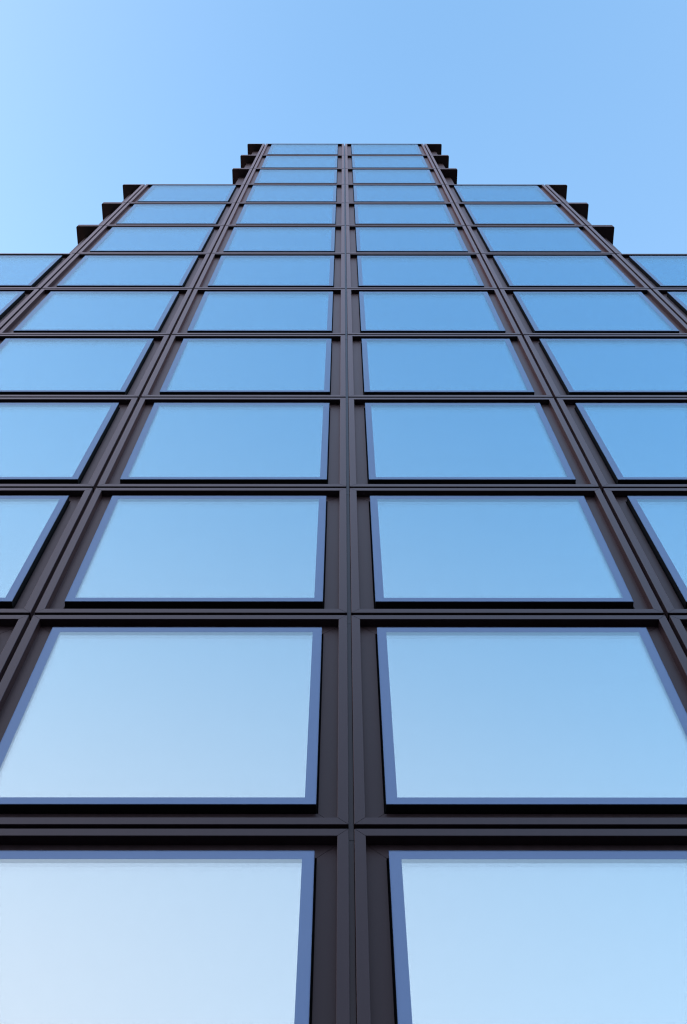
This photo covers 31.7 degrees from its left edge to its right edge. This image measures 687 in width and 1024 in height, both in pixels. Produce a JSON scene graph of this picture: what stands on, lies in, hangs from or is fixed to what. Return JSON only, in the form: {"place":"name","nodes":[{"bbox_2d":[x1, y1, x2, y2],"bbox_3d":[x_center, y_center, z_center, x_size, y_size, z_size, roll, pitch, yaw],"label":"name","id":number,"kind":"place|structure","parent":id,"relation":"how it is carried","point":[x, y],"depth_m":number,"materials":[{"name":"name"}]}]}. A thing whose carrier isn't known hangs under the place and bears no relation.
{"place":"outdoors","nodes":[
{"label":"outdoors","id":0,"kind":"place"},
{"bbox_2d":[0,144,686,1023],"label":"stepped tower","id":1,"kind":"structure","parent":0,"point":[342,584],"depth_m":11.68,"materials":[{"name":"brown metal"}]},
{"bbox_2d":[0,615,29,680],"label":"window","id":2,"kind":"structure","parent":1,"relation":"in","point":[12,627],"depth_m":11.14,"materials":[{"name":"brown metal"}]},
{"bbox_2d":[0,289,39,329],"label":"window","id":3,"kind":"structure","parent":1,"relation":"in","point":[12,301],"depth_m":22.94,"materials":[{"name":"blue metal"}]},
{"bbox_2d":[0,253,74,289],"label":"window","id":4,"kind":"structure","parent":1,"relation":"in","point":[17,270],"depth_m":25.58,"materials":[{"name":"blue glass"}]},
{"bbox_2d":[0,488,92,619],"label":"window","id":5,"kind":"structure","parent":1,"relation":"in","point":[37,525],"depth_m":13.10,"materials":[{"name":"blue glass"}]},
{"bbox_2d":[0,397,137,491],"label":"window","id":6,"kind":"structure","parent":1,"relation":"in","point":[45,442],"depth_m":15.95,"materials":[{"name":"blue glass"}]},
{"bbox_2d":[0,335,168,400],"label":"window","id":7,"kind":"structure","parent":1,"relation":"in","point":[31,366],"depth_m":19.07,"materials":[{"name":"blue glass"}]},
{"bbox_2d":[0,289,191,338],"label":"window","id":8,"kind":"structure","parent":1,"relation":"in","point":[51,311],"depth_m":22.12,"materials":[{"name":"blue glass"}]},
{"bbox_2d":[42,253,209,291],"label":"window","id":9,"kind":"structure","parent":1,"relation":"in","point":[84,270],"depth_m":25.32,"materials":[{"name":"blue glass"}]},
{"bbox_2d":[78,225,223,255],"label":"window","id":10,"kind":"structure","parent":1,"relation":"in","point":[111,238],"depth_m":28.53,"materials":[{"name":"blue glass"}]},
{"bbox_2d":[106,203,234,226],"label":"window","id":11,"kind":"structure","parent":1,"relation":"in","point":[161,214],"depth_m":31.67,"materials":[{"name":"blue glass"}]},
{"bbox_2d":[0,615,347,828],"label":"window","id":12,"kind":"structure","parent":1,"relation":"in","point":[107,721],"depth_m":9.78,"materials":[{"name":"blue glass"}]},
{"bbox_2d":[0,829,349,1023],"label":"window","id":13,"kind":"structure","parent":1,"relation":"in","point":[98,926],"depth_m":7.66,"materials":[{"name":"blue glass"}]},
{"bbox_2d":[128,184,244,204],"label":"window","id":14,"kind":"structure","parent":1,"relation":"in","point":[150,193],"depth_m":34.89,"materials":[{"name":"blue glass"}]},
{"bbox_2d":[35,488,346,614],"bbox_3d":[-1.446,0.395,12.914,2.959,3.111,0.133,0,-67,0],"label":"window","id":15,"kind":"structure","parent":1,"relation":"in","point":[131,551],"depth_m":12.69,"materials":[{"name":"blue glass"}]},
{"bbox_2d":[97,398,345,487],"bbox_3d":[-1.447,-0.917,15.939,2.959,3.389,0.133,0,-67,0],"label":"window","id":16,"kind":"structure","parent":1,"relation":"in","point":[165,442],"depth_m":15.73,"materials":[{"name":"blue glass"}]},
{"bbox_2d":[141,335,345,397],"bbox_3d":[-1.449,-2.283,19.092,2.959,3.389,0.133,0,-67,0],"label":"window","id":17,"kind":"structure","parent":1,"relation":"in","point":[189,366],"depth_m":18.93,"materials":[{"name":"blue glass"}]},
{"bbox_2d":[172,289,344,334],"bbox_3d":[-1.450,-3.650,22.245,2.959,3.389,0.133,0,-67,0],"label":"window","id":18,"kind":"structure","parent":1,"relation":"in","point":[207,311],"depth_m":22.13,"materials":[{"name":"blue glass"}]},
{"bbox_2d":[195,253,344,288],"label":"window","id":19,"kind":"structure","parent":1,"relation":"in","point":[222,270],"depth_m":25.33,"materials":[{"name":"blue glass"}]},
{"bbox_2d":[212,226,344,253],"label":"window","id":20,"kind":"structure","parent":1,"relation":"in","point":[233,239],"depth_m":28.54,"materials":[{"name":"blue glass"}]},
{"bbox_2d":[226,203,344,225],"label":"window","id":21,"kind":"structure","parent":1,"relation":"in","point":[243,214],"depth_m":31.68,"materials":[{"name":"blue glass"}]},
{"bbox_2d":[237,184,343,202],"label":"window","id":22,"kind":"structure","parent":1,"relation":"in","point":[251,193],"depth_m":34.91,"materials":[{"name":"blue glass"}]},
{"bbox_2d":[246,169,343,183],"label":"window","id":23,"kind":"structure","parent":1,"relation":"in","point":[258,176],"depth_m":38.05,"materials":[{"name":"blue glass"}]},
{"bbox_2d":[254,155,343,168],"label":"window","id":24,"kind":"structure","parent":1,"relation":"in","point":[264,161],"depth_m":41.18,"materials":[{"name":"blue glass"}]},
{"bbox_2d":[261,144,343,154],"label":"window","id":25,"kind":"structure","parent":1,"relation":"in","point":[269,149],"depth_m":44.38,"materials":[{"name":"blue glass"}]},
{"bbox_2d":[345,144,428,154],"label":"window","id":26,"kind":"structure","parent":1,"relation":"in","point":[356,149],"depth_m":44.40,"materials":[{"name":"blue glass"}]},
{"bbox_2d":[345,155,435,168],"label":"window","id":27,"kind":"structure","parent":1,"relation":"in","point":[351,161],"depth_m":41.16,"materials":[{"name":"blue glass"}]},
{"bbox_2d":[345,169,443,183],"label":"window","id":28,"kind":"structure","parent":1,"relation":"in","point":[360,176],"depth_m":38.06,"materials":[{"name":"blue glass"}]},
{"bbox_2d":[346,184,452,202],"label":"window","id":29,"kind":"structure","parent":1,"relation":"in","point":[363,193],"depth_m":34.92,"materials":[{"name":"blue glass"}]},
{"bbox_2d":[346,203,464,225],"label":"window","id":30,"kind":"structure","parent":1,"relation":"in","point":[366,214],"depth_m":31.69,"materials":[{"name":"blue glass"}]},
{"bbox_2d":[346,226,478,253],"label":"window","id":31,"kind":"structure","parent":1,"relation":"in","point":[368,239],"depth_m":28.44,"materials":[{"name":"blue glass"}]},
{"bbox_2d":[347,254,496,288],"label":"window","id":32,"kind":"structure","parent":1,"relation":"in","point":[375,271],"depth_m":25.32,"materials":[{"name":"blue glass"}]},
{"bbox_2d":[347,289,520,334],"bbox_3d":[1.550,-3.649,22.246,2.959,3.389,0.133,0,-67,0],"label":"window","id":33,"kind":"structure","parent":1,"relation":"in","point":[382,311],"depth_m":22.14,"materials":[{"name":"blue glass"}]},
{"bbox_2d":[348,335,552,403],"bbox_3d":[1.551,-2.282,19.094,2.959,3.389,0.133,0,-67,0],"label":"window","id":34,"kind":"structure","parent":1,"relation":"in","point":[394,366],"depth_m":18.94,"materials":[{"name":"blue glass"}]},
{"bbox_2d":[349,398,598,487],"bbox_3d":[1.553,-0.915,15.941,2.959,3.389,0.133,0,-67,0],"label":"window","id":35,"kind":"structure","parent":1,"relation":"in","point":[412,442],"depth_m":15.73,"materials":[{"name":"blue glass"}]},
{"bbox_2d":[445,184,561,204],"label":"window","id":36,"kind":"structure","parent":1,"relation":"in","point":[459,193],"depth_m":34.93,"materials":[{"name":"blue glass"}]},
{"bbox_2d":[350,488,663,614],"bbox_3d":[1.554,0.396,12.916,2.959,3.111,0.133,0,-67,0],"label":"window","id":37,"kind":"structure","parent":1,"relation":"in","point":[436,551],"depth_m":12.70,"materials":[{"name":"blue glass"}]},
{"bbox_2d":[351,615,686,828],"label":"window","id":38,"kind":"structure","parent":1,"relation":"in","point":[488,721],"depth_m":9.80,"materials":[{"name":"blue glass"}]},
{"bbox_2d":[455,203,585,227],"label":"window","id":39,"kind":"structure","parent":1,"relation":"in","point":[472,214],"depth_m":31.71,"materials":[{"name":"blue glass"}]},
{"bbox_2d":[354,829,686,1023],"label":"window","id":40,"kind":"structure","parent":1,"relation":"in","point":[490,926],"depth_m":7.67,"materials":[{"name":"blue glass"}]},
{"bbox_2d":[467,226,613,254],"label":"window","id":41,"kind":"structure","parent":1,"relation":"in","point":[487,239],"depth_m":28.46,"materials":[{"name":"blue glass"}]},
{"bbox_2d":[481,254,649,292],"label":"window","id":42,"kind":"structure","parent":1,"relation":"in","point":[507,271],"depth_m":25.32,"materials":[{"name":"blue glass"}]},
{"bbox_2d":[500,289,686,338],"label":"window","id":43,"kind":"structure","parent":1,"relation":"in","point":[533,311],"depth_m":22.15,"materials":[{"name":"blue glass"}]},
{"bbox_2d":[524,335,686,401],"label":"window","id":44,"kind":"structure","parent":1,"relation":"in","point":[571,366],"depth_m":19.09,"materials":[{"name":"blue glass"}]},
{"bbox_2d":[556,398,686,492],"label":"window","id":45,"kind":"structure","parent":1,"relation":"in","point":[623,442],"depth_m":15.97,"materials":[{"name":"blue glass"}]},
{"bbox_2d":[603,488,686,621],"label":"window","id":46,"kind":"structure","parent":1,"relation":"in","point":[653,521],"depth_m":13.18,"materials":[{"name":"blue glass"}]},
{"bbox_2d":[616,254,686,289],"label":"window","id":47,"kind":"structure","parent":1,"relation":"in","point":[657,271],"depth_m":25.63,"materials":[{"name":"blue glass"}]},
{"bbox_2d":[652,289,686,324],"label":"window","id":48,"kind":"structure","parent":1,"relation":"in","point":[675,299],"depth_m":23.08,"materials":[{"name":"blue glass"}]},
{"bbox_2d":[669,615,686,656],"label":"window","id":49,"kind":"structure","parent":1,"relation":"in","point":[678,623],"depth_m":11.22,"materials":[{"name":"brown metal"}]},
{"bbox_2d":[0,0,686,253],"label":"sky","id":50,"kind":"structure","parent":0,"point":[97,97],"materials":[{"name":"blue"}]}
]}

